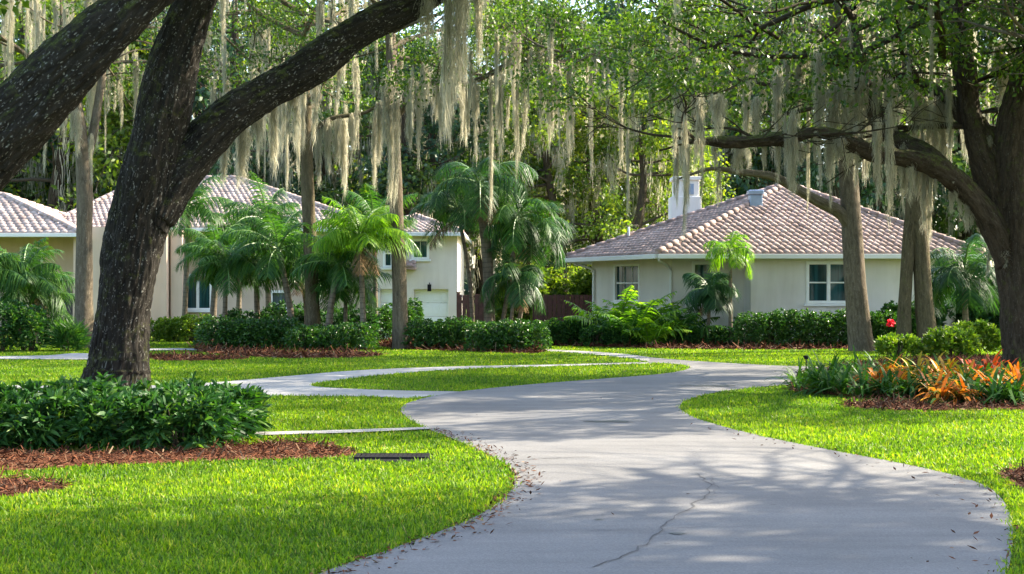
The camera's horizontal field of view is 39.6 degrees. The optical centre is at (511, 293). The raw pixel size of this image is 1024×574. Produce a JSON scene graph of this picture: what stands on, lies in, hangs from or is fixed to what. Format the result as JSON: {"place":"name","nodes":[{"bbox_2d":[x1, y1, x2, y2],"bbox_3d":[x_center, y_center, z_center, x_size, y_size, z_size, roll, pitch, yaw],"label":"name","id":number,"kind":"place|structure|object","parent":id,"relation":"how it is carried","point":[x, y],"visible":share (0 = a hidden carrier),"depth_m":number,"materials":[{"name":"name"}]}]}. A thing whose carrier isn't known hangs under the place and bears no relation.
{"place":"outdoors","nodes":[
{"label":"outdoors","id":0,"kind":"place"},
{"bbox_2d":[0,353,87,358],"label":"entry path","id":1,"kind":"structure","parent":0,"point":[73,356],"depth_m":33.54,"materials":[{"name":"concrete"}]},
{"bbox_2d":[7,362,649,397],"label":"side path","id":2,"kind":"structure","parent":0,"point":[297,385],"depth_m":23.67,"materials":[{"name":"concrete"}]},
{"bbox_2d":[0,0,999,292],"label":"sky","id":3,"kind":"structure","parent":0,"point":[572,3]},
{"bbox_2d":[0,298,1023,573],"bbox_3d":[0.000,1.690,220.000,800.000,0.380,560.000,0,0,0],"label":"ground","id":4,"kind":"structure","parent":0,"point":[420,452],"depth_m":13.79,"materials":[{"name":"plant"}]},
{"bbox_2d":[0,252,32,304],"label":"palm tree","id":5,"kind":"object","parent":4,"relation":"on","point":[6,268],"visible":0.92,"depth_m":40.73,"materials":[{"name":"green plant"}]},
{"bbox_2d":[0,295,52,351],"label":"shrub","id":6,"kind":"object","parent":4,"relation":"on","point":[20,324],"visible":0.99,"depth_m":36.63,"materials":[{"name":"green plant"}]},
{"bbox_2d":[0,237,74,316],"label":"palm tree","id":7,"kind":"object","parent":4,"relation":"on","point":[44,272],"visible":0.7,"depth_m":41.75,"materials":[{"name":"green plant"}]},
{"bbox_2d":[0,266,74,342],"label":"palm tree","id":8,"kind":"object","parent":4,"relation":"on","point":[56,317],"visible":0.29,"depth_m":42.28,"materials":[{"name":"green plant"}]},
{"bbox_2d":[0,465,76,496],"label":"mulch bed","id":9,"kind":"object","parent":4,"relation":"on","point":[13,484],"visible":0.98,"depth_m":10.96,"materials":[{"name":"wood"}]},
{"bbox_2d":[0,0,110,210],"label":"tree","id":10,"kind":"object","parent":4,"relation":"on","point":[38,168],"visible":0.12,"depth_m":70.84,"materials":[{"name":"green plant"}]},
{"bbox_2d":[39,317,91,350],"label":"plant","id":11,"kind":"object","parent":4,"relation":"on","point":[66,334],"visible":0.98,"depth_m":36.78,"materials":[{"name":"green plant"}]},
{"bbox_2d":[0,0,149,212],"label":"tree","id":12,"kind":"object","parent":4,"relation":"on","point":[59,162],"visible":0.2,"depth_m":64.62,"materials":[{"name":"green plant"}]},
{"bbox_2d":[0,0,174,190],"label":"oak tree","id":13,"kind":"object","parent":4,"relation":"on","point":[47,85],"visible":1,"depth_m":14.74,"materials":[{"name":"brown plant"}]},
{"bbox_2d":[22,19,161,211],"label":"tree","id":14,"kind":"object","parent":4,"relation":"on","point":[72,174],"visible":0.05,"depth_m":70.36,"materials":[{"name":"green plant"}]},
{"bbox_2d":[0,0,239,347],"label":"oak tree","id":15,"kind":"object","parent":4,"relation":"on","point":[84,141],"visible":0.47,"depth_m":39.35,"materials":[{"name":"grey plant"}]},
{"bbox_2d":[149,312,208,341],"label":"hedge","id":16,"kind":"object","parent":4,"relation":"on","point":[171,329],"visible":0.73,"depth_m":44.14,"materials":[{"name":"green plant"}]},
{"bbox_2d":[0,432,359,471],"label":"mulch bed","id":17,"kind":"object","parent":4,"relation":"on","point":[19,459],"visible":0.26,"depth_m":13.04,"materials":[{"name":"wood"}]},
{"bbox_2d":[0,370,275,452],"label":"hedge","id":18,"kind":"object","parent":17,"relation":"on","point":[89,412],"visible":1,"depth_m":13.63,"materials":[{"name":"green plant"}]},
{"bbox_2d":[97,6,277,195],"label":"tree","id":19,"kind":"object","parent":4,"relation":"on","point":[197,113],"visible":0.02,"depth_m":70.54,"materials":[{"name":"green plant"}]},
{"bbox_2d":[149,348,252,360],"bbox_3d":[-7.286,1.475,33.035,2.515,0.411,3.281,0,0,-25],"label":"mulch bed","id":20,"kind":"object","parent":4,"relation":"on","point":[187,355],"visible":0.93,"depth_m":32.57,"materials":[{"name":"wood"}]},
{"bbox_2d":[167,174,236,315],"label":"palm tree","id":21,"kind":"object","parent":4,"relation":"on","point":[186,217],"visible":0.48,"depth_m":46.88,"materials":[{"name":"green plant"}]},
{"bbox_2d":[93,0,351,206],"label":"tree","id":22,"kind":"object","parent":4,"relation":"on","point":[279,182],"visible":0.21,"depth_m":66.26,"materials":[{"name":"green plant"}]},
{"bbox_2d":[0,175,471,338],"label":"house","id":23,"kind":"structure","parent":4,"relation":"on","point":[435,280],"depth_m":54.19,"materials":[{"name":"paint"}]},
{"bbox_2d":[188,274,211,311],"bbox_3d":[-12.158,-0.025,55.020,1.242,1.487,0.220,0,0,0],"label":"window","id":24,"kind":"structure","parent":23,"relation":"in","point":[197,302],"depth_m":55.06,"materials":[{"name":"white paint"}]},
{"bbox_2d":[414,289,447,337],"bbox_3d":[-3.069,0.865,54.224,1.299,2.059,0.072,0,0,0],"label":"garage door","id":25,"kind":"structure","parent":23,"relation":"in","point":[435,301],"depth_m":54.20,"materials":[{"name":"metal"}]},
{"bbox_2d":[221,171,317,306],"bbox_3d":[-7.982,-1.173,46.033,3.189,5.451,3.067,0,0,22],"label":"palm tree","id":26,"kind":"object","parent":4,"relation":"on","point":[251,211],"visible":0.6,"depth_m":45.78,"materials":[{"name":"green plant"}]},
{"bbox_2d":[192,0,371,204],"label":"tree","id":27,"kind":"object","parent":4,"relation":"on","point":[241,38],"visible":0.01,"depth_m":77.47,"materials":[{"name":"green plant"}]},
{"bbox_2d":[179,339,387,357],"bbox_3d":[-6.407,1.477,38.917,5.494,0.483,13.092,0,0,-9],"label":"mulch bed","id":28,"kind":"object","parent":4,"relation":"on","point":[300,353],"visible":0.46,"depth_m":34.51,"materials":[{"name":"wood"}]},
{"bbox_2d":[172,224,250,339],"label":"palm tree","id":29,"kind":"object","parent":28,"relation":"on","point":[213,304],"visible":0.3,"depth_m":43.76,"materials":[{"name":"green plant"}]},
{"bbox_2d":[183,234,266,318],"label":"palm tree","id":30,"kind":"object","parent":28,"relation":"on","point":[219,270],"visible":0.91,"depth_m":40.65,"materials":[{"name":"green plant"}]},
{"bbox_2d":[193,314,301,348],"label":"hedge","id":31,"kind":"object","parent":28,"relation":"on","point":[236,332],"visible":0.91,"depth_m":38.13,"materials":[{"name":"green plant"}]},
{"bbox_2d":[213,227,291,318],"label":"palm tree","id":32,"kind":"object","parent":28,"relation":"on","point":[256,304],"visible":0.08,"depth_m":42.86,"materials":[{"name":"green plant"}]},
{"bbox_2d":[223,210,318,327],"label":"palm tree","id":33,"kind":"object","parent":28,"relation":"on","point":[277,248],"visible":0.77,"depth_m":40.31,"materials":[{"name":"green plant"}]},
{"bbox_2d":[259,233,327,325],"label":"palm tree","id":34,"kind":"object","parent":28,"relation":"on","point":[296,287],"visible":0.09,"depth_m":42.15,"materials":[{"name":"green plant"}]},
{"bbox_2d":[218,299,381,342],"bbox_3d":[-6.482,0.888,43.172,5.213,1.462,2.655,0,0,0],"label":"shrub","id":35,"kind":"object","parent":28,"relation":"on","point":[269,311],"visible":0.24,"depth_m":43.26,"materials":[{"name":"plant"}]},
{"bbox_2d":[78,0,490,390],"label":"oak tree","id":36,"kind":"object","parent":4,"relation":"on","point":[173,154],"visible":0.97,"depth_m":17.89,"materials":[{"name":"brown plant"}]},
{"bbox_2d":[256,0,379,207],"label":"tree","id":37,"kind":"object","parent":4,"relation":"on","point":[350,170],"visible":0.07,"depth_m":71.05,"materials":[{"name":"green plant"}]},
{"bbox_2d":[283,321,379,349],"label":"shrub","id":38,"kind":"object","parent":4,"relation":"on","point":[344,334],"visible":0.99,"depth_m":37.15,"materials":[{"name":"green plant"}]},
{"bbox_2d":[197,0,472,326],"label":"oak tree","id":39,"kind":"object","parent":4,"relation":"on","point":[262,44],"visible":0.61,"depth_m":39.88,"materials":[{"name":"grey plant"}]},
{"bbox_2d":[290,229,383,341],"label":"palm tree","id":40,"kind":"object","parent":4,"relation":"on","point":[337,272],"visible":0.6,"depth_m":38.95,"materials":[{"name":"green plant"}]},
{"bbox_2d":[255,427,431,434],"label":"walkway","id":41,"kind":"structure","parent":4,"relation":"on","point":[323,431],"depth_m":15.28,"materials":[{"name":"concrete"}]},
{"bbox_2d":[308,253,391,322],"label":"palm tree","id":42,"kind":"object","parent":4,"relation":"on","point":[345,296],"visible":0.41,"depth_m":39.97,"materials":[{"name":"green plant"}]},
{"bbox_2d":[311,197,412,348],"bbox_3d":[-4.025,-0.543,38.470,2.872,4.193,2.722,0,0,0],"label":"palm tree","id":43,"kind":"object","parent":4,"relation":"on","point":[358,232],"visible":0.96,"depth_m":38.07,"materials":[{"name":"green plant"}]},
{"bbox_2d":[291,0,459,210],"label":"tree","id":44,"kind":"object","parent":4,"relation":"on","point":[325,108],"visible":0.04,"depth_m":72.06,"materials":[{"name":"green plant"}]},
{"bbox_2d":[331,183,421,313],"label":"palm tree","id":45,"kind":"object","parent":4,"relation":"on","point":[367,206],"visible":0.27,"depth_m":47.30,"materials":[{"name":"green plant"}]},
{"bbox_2d":[358,297,424,340],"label":"shrub","id":46,"kind":"object","parent":4,"relation":"on","point":[385,315],"visible":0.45,"depth_m":45.52,"materials":[{"name":"green plant"}]},
{"bbox_2d":[349,453,435,460],"bbox_3d":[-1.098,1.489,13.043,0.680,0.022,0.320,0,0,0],"label":"drain cover","id":47,"kind":"object","parent":4,"relation":"on","point":[387,455],"visible":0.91,"depth_m":12.99,"materials":[{"name":"metal"}]},
{"bbox_2d":[313,27,512,218],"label":"tree","id":48,"kind":"object","parent":4,"relation":"on","point":[429,180],"visible":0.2,"depth_m":65.16,"materials":[{"name":"green plant"}]},
{"bbox_2d":[336,20,542,316],"bbox_3d":[-3.452,-4.950,65.819,9.859,16.350,9.690,0,0,44],"label":"tree","id":49,"kind":"object","parent":4,"relation":"on","point":[431,127],"visible":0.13,"depth_m":63.81,"materials":[{"name":"green plant"}]},
{"bbox_2d":[378,335,549,352],"bbox_3d":[-1.519,1.474,40.184,5.160,0.516,9.408,0,0,0],"label":"mulch bed","id":50,"kind":"object","parent":4,"relation":"on","point":[385,342],"visible":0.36,"depth_m":37.27,"materials":[{"name":"wood"}]},
{"bbox_2d":[235,0,650,349],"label":"oak tree","id":51,"kind":"object","parent":50,"relation":"on","point":[393,111],"visible":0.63,"depth_m":37.60,"materials":[{"name":"grey plant"}]},
{"bbox_2d":[401,315,486,348],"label":"hedge","id":52,"kind":"object","parent":50,"relation":"on","point":[449,331],"visible":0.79,"depth_m":38.13,"materials":[{"name":"green plant"}]},
{"bbox_2d":[407,189,502,321],"bbox_3d":[-1.623,-0.716,40.943,2.961,4.538,2.854,0,0,-34],"label":"palm tree","id":53,"kind":"object","parent":50,"relation":"on","point":[459,215],"visible":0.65,"depth_m":40.95,"materials":[{"name":"green plant"}]},
{"bbox_2d":[427,157,538,321],"bbox_3d":[-0.842,-1.125,40.503,3.250,5.374,3.095,0,0,0],"label":"palm tree","id":54,"kind":"object","parent":50,"relation":"on","point":[459,186],"visible":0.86,"depth_m":40.18,"materials":[{"name":"green plant"}]},
{"bbox_2d":[463,318,552,351],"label":"hedge","id":55,"kind":"object","parent":50,"relation":"on","point":[501,333],"visible":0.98,"depth_m":36.51,"materials":[{"name":"green plant"}]},
{"bbox_2d":[479,247,547,319],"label":"palm tree","id":56,"kind":"object","parent":50,"relation":"on","point":[523,283],"visible":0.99,"depth_m":39.49,"materials":[{"name":"green plant"}]},
{"bbox_2d":[475,186,560,319],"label":"palm tree","id":57,"kind":"object","parent":50,"relation":"on","point":[515,217],"visible":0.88,"depth_m":39.70,"materials":[{"name":"green plant"}]},
{"bbox_2d":[490,201,575,322],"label":"palm tree","id":58,"kind":"object","parent":50,"relation":"on","point":[528,256],"visible":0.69,"depth_m":40.27,"materials":[{"name":"green plant"}]},
{"bbox_2d":[456,292,483,322],"bbox_3d":[-1.382,0.935,52.092,1.327,2.030,0.207,0,0,0],"label":"wooden fence","id":59,"kind":"object","parent":4,"relation":"on","point":[463,307],"visible":0.22,"depth_m":51.99,"materials":[{"name":"brown wood"}]},
{"bbox_2d":[426,62,541,293],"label":"tree","id":60,"kind":"object","parent":4,"relation":"on","point":[479,261],"visible":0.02,"depth_m":73.36,"materials":[{"name":"green plant"}]},
{"bbox_2d":[13,0,990,314],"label":"wood","id":61,"kind":"object","parent":4,"relation":"on","point":[619,186],"depth_m":102.31,"materials":[{"name":"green plant"}]},
{"bbox_2d":[419,0,638,319],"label":"tree","id":62,"kind":"object","parent":4,"relation":"on","point":[535,169],"visible":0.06,"depth_m":67.75,"materials":[{"name":"green plant"}]},
{"bbox_2d":[495,261,591,323],"bbox_3d":[1.442,0.207,51.226,4.497,2.873,2.957,0,0,0],"label":"shrub","id":63,"kind":"object","parent":4,"relation":"on","point":[556,286],"visible":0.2,"depth_m":50.72,"materials":[{"name":"green plant"}]},
{"bbox_2d":[462,72,649,293],"bbox_3d":[2.056,-4.077,62.779,8.692,11.342,6.963,0,0,-7],"label":"tree","id":64,"kind":"object","parent":4,"relation":"on","point":[535,137],"visible":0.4,"depth_m":61.71,"materials":[{"name":"green plant"}]},
{"bbox_2d":[533,295,591,323],"bbox_3d":[1.819,0.935,48.092,2.272,2.030,0.207,0,0,0],"label":"wooden fence","id":65,"kind":"object","parent":4,"relation":"on","point":[556,306],"visible":0.29,"depth_m":47.99,"materials":[{"name":"brown wood"}]},
{"bbox_2d":[509,74,645,283],"bbox_3d":[3.204,-4.062,64.330,6.945,11.312,8.669,0,0,21],"label":"tree","id":66,"kind":"object","parent":4,"relation":"on","point":[574,178],"visible":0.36,"depth_m":62.37,"materials":[{"name":"green plant"}]},
{"bbox_2d":[579,82,720,238],"bbox_3d":[6.061,-3.885,60.823,6.723,10.951,8.392,0,0,9],"label":"tree","id":67,"kind":"object","parent":4,"relation":"on","point":[648,183],"visible":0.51,"depth_m":61.19,"materials":[{"name":"green plant"}]},
{"bbox_2d":[615,121,738,227],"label":"tree","id":68,"kind":"object","parent":4,"relation":"on","point":[712,199],"visible":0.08,"depth_m":65.03,"materials":[{"name":"green plant"}]},
{"bbox_2d":[584,0,784,217],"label":"tree","id":69,"kind":"object","parent":4,"relation":"on","point":[612,12],"visible":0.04,"depth_m":77.90,"materials":[{"name":"green plant"}]},
{"bbox_2d":[582,0,825,244],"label":"tree","id":70,"kind":"object","parent":4,"relation":"on","point":[745,178],"visible":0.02,"depth_m":82.22,"materials":[{"name":"green plant"}]},
{"bbox_2d":[434,0,994,351],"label":"oak tree","id":71,"kind":"object","parent":4,"relation":"on","point":[846,212],"visible":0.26,"depth_m":35.21,"materials":[{"name":"green plant"}]},
{"bbox_2d":[537,338,944,349],"bbox_3d":[8.279,1.471,41.604,15.392,0.568,7.871,0,0,0],"label":"mulch bed","id":72,"kind":"object","parent":4,"relation":"on","point":[748,345],"visible":0.31,"depth_m":38.84,"materials":[{"name":"wood"}]},
{"bbox_2d":[534,316,605,345],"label":"hedge","id":73,"kind":"object","parent":72,"relation":"on","point":[562,332],"visible":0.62,"depth_m":40.88,"materials":[{"name":"green plant"}]},
{"bbox_2d":[563,286,679,329],"bbox_3d":[3.171,0.618,41.515,3.439,1.712,2.940,0,0,0],"label":"fan plant","id":74,"kind":"object","parent":72,"relation":"on","point":[627,299],"visible":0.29,"depth_m":40.80,"materials":[{"name":"plant"}]},
{"bbox_2d":[595,309,657,344],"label":"fan plant","id":75,"kind":"object","parent":72,"relation":"on","point":[615,322],"visible":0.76,"depth_m":39.80,"materials":[{"name":"green plant"}]},
{"bbox_2d":[592,291,687,341],"bbox_3d":[3.475,0.696,40.675,2.585,1.556,2.822,0,0,-39],"label":"fan plant","id":76,"kind":"object","parent":72,"relation":"on","point":[648,310],"visible":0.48,"depth_m":40.21,"materials":[{"name":"plant"}]},
{"bbox_2d":[619,317,691,345],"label":"fan plant","id":77,"kind":"object","parent":72,"relation":"on","point":[651,335],"visible":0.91,"depth_m":39.60,"materials":[{"name":"plant"}]},
{"bbox_2d":[608,298,711,326],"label":"fan plant","id":78,"kind":"object","parent":72,"relation":"on","point":[664,310],"visible":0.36,"depth_m":40.75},
{"bbox_2d":[577,323,745,346],"bbox_3d":[4.296,1.201,40.409,4.884,0.748,1.349,0,0,0],"label":"hedge","id":79,"kind":"object","parent":72,"relation":"on","point":[588,333],"visible":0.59,"depth_m":40.05,"materials":[{"name":"green plant"}]},
{"bbox_2d":[638,305,727,342],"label":"fan plant","id":80,"kind":"object","parent":72,"relation":"on","point":[690,319],"visible":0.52,"depth_m":40.25,"materials":[{"name":"green plant"}]},
{"bbox_2d":[680,271,741,331],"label":"palm tree","id":81,"kind":"object","parent":72,"relation":"on","point":[710,295],"visible":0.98,"depth_m":40.27,"materials":[{"name":"green plant"}]},
{"bbox_2d":[702,231,753,343],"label":"palm tree","id":82,"kind":"object","parent":72,"relation":"on","point":[718,249],"visible":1,"depth_m":40.26,"materials":[{"name":"green plant"}]},
{"bbox_2d":[730,307,896,346],"bbox_3d":[8.544,0.954,39.570,4.917,1.183,1.486,0,0,0],"label":"hedge","id":83,"kind":"object","parent":72,"relation":"on","point":[805,326],"visible":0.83,"depth_m":39.19,"materials":[{"name":"green plant"}]},
{"bbox_2d":[932,265,999,328],"bbox_3d":[13.796,0.312,42.521,4.076,2.592,2.130,0,0,0],"label":"shrub","id":84,"kind":"object","parent":72,"relation":"on","point":[991,317],"visible":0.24,"depth_m":41.88,"materials":[{"name":"plant"}]},
{"bbox_2d":[564,176,985,340],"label":"house","id":85,"kind":"structure","parent":4,"relation":"on","point":[797,263],"depth_m":43.13,"materials":[{"name":"paint"}]},
{"bbox_2d":[611,264,640,303],"bbox_3d":[3.652,-0.307,45.060,0.220,1.275,1.400,0,0,-35],"label":"window","id":86,"kind":"structure","parent":85,"relation":"in","point":[625,275],"depth_m":45.17,"materials":[{"name":"white paint"}]},
{"bbox_2d":[804,261,845,305],"bbox_3d":[9.350,-0.297,42.020,1.460,1.335,0.220,0,0,0],"label":"window","id":87,"kind":"structure","parent":85,"relation":"in","point":[824,279],"depth_m":42.07,"materials":[{"name":"white paint"}]},
{"bbox_2d":[730,1,983,267],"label":"tree","id":88,"kind":"object","parent":4,"relation":"on","point":[814,168],"visible":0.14,"depth_m":77.74,"materials":[{"name":"green plant"}]},
{"bbox_2d":[722,0,1018,352],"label":"oak tree","id":89,"kind":"object","parent":4,"relation":"on","point":[915,256],"visible":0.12,"depth_m":35.85,"materials":[{"name":"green plant"}]},
{"bbox_2d":[769,0,988,238],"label":"tree","id":90,"kind":"object","parent":4,"relation":"on","point":[943,216],"visible":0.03,"depth_m":83.93,"materials":[{"name":"green plant"}]},
{"bbox_2d":[871,300,916,340],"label":"shrub","id":91,"kind":"object","parent":4,"relation":"on","point":[892,306],"visible":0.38,"depth_m":40.17,"materials":[{"name":"green plant"}]},
{"bbox_2d":[782,352,1023,411],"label":"mulch bed","id":92,"kind":"object","parent":4,"relation":"on","point":[905,403],"visible":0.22,"depth_m":19.09,"materials":[{"name":"soil"}]},
{"bbox_2d":[529,0,1023,369],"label":"oak tree","id":93,"kind":"object","parent":92,"relation":"on","point":[990,196],"visible":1,"depth_m":26.84,"materials":[{"name":"green plant"}]},
{"bbox_2d":[771,355,836,394],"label":"strap plant","id":94,"kind":"object","parent":92,"relation":"on","point":[809,369],"visible":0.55,"depth_m":21.31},
{"bbox_2d":[785,356,852,395],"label":"strap plant","id":95,"kind":"object","parent":92,"relation":"on","point":[824,385],"visible":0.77,"depth_m":21.07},
{"bbox_2d":[806,363,876,397],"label":"strap plant","id":96,"kind":"object","parent":92,"relation":"on","point":[845,379],"visible":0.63,"depth_m":20.76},
{"bbox_2d":[815,360,919,397],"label":"strap plant","id":97,"kind":"object","parent":92,"relation":"on","point":[865,384],"visible":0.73,"depth_m":20.49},
{"bbox_2d":[890,371,979,404],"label":"strap plant","id":98,"kind":"object","parent":92,"relation":"on","point":[936,395],"visible":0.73,"depth_m":19.18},
{"bbox_2d":[925,372,992,404],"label":"strap plant","id":99,"kind":"object","parent":92,"relation":"on","point":[962,394],"visible":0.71,"depth_m":19.31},
{"bbox_2d":[950,368,1023,405],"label":"strap plant","id":100,"kind":"object","parent":92,"relation":"on","point":[992,389],"visible":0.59,"depth_m":19.20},
{"bbox_2d":[969,369,1023,404],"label":"strap plant","id":101,"kind":"object","parent":92,"relation":"on","point":[1018,392],"visible":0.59,"depth_m":19.10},
{"bbox_2d":[870,100,988,261],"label":"tree","id":102,"kind":"object","parent":4,"relation":"on","point":[962,234],"visible":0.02,"depth_m":89.77,"materials":[{"name":"green plant"}]},
{"bbox_2d":[873,318,1001,357],"bbox_3d":[10.297,1.053,33.712,3.618,0.953,1.862,0,0,-26],"label":"shrub","id":103,"kind":"object","parent":4,"relation":"on","point":[961,338],"visible":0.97,"depth_m":33.34,"materials":[{"name":"green plant"}]},
{"bbox_2d":[861,0,1023,73],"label":"oak tree","id":104,"kind":"object","parent":4,"relation":"on","point":[927,31],"visible":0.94,"depth_m":23.67,"materials":[{"name":"green plant"}]},
{"bbox_2d":[911,233,998,326],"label":"palm tree","id":105,"kind":"object","parent":4,"relation":"on","point":[954,275],"visible":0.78,"depth_m":36.65,"materials":[{"name":"green plant"}]},
{"bbox_2d":[915,2,1013,237],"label":"tree","id":106,"kind":"object","parent":4,"relation":"on","point":[942,189],"visible":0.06,"depth_m":80.57,"materials":[{"name":"green plant"}]},
{"bbox_2d":[937,15,1013,278],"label":"tree","id":107,"kind":"object","parent":4,"relation":"on","point":[961,225],"visible":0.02,"depth_m":79.66,"materials":[{"name":"green plant"}]},
{"bbox_2d":[992,458,1023,488],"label":"mulch bed","id":108,"kind":"object","parent":4,"relation":"on","point":[1016,474],"visible":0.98,"depth_m":11.61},
{"bbox_2d":[320,357,1012,573],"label":"driveway","id":109,"kind":"structure","parent":0,"point":[783,507],"depth_m":10.30,"materials":[{"name":"concrete"}]},
{"bbox_2d":[95,383,1023,573],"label":"fallen leaves","id":110,"kind":"object","parent":109,"relation":"on","point":[530,492],"visible":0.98,"depth_m":9.78,"materials":[{"name":"plant"}]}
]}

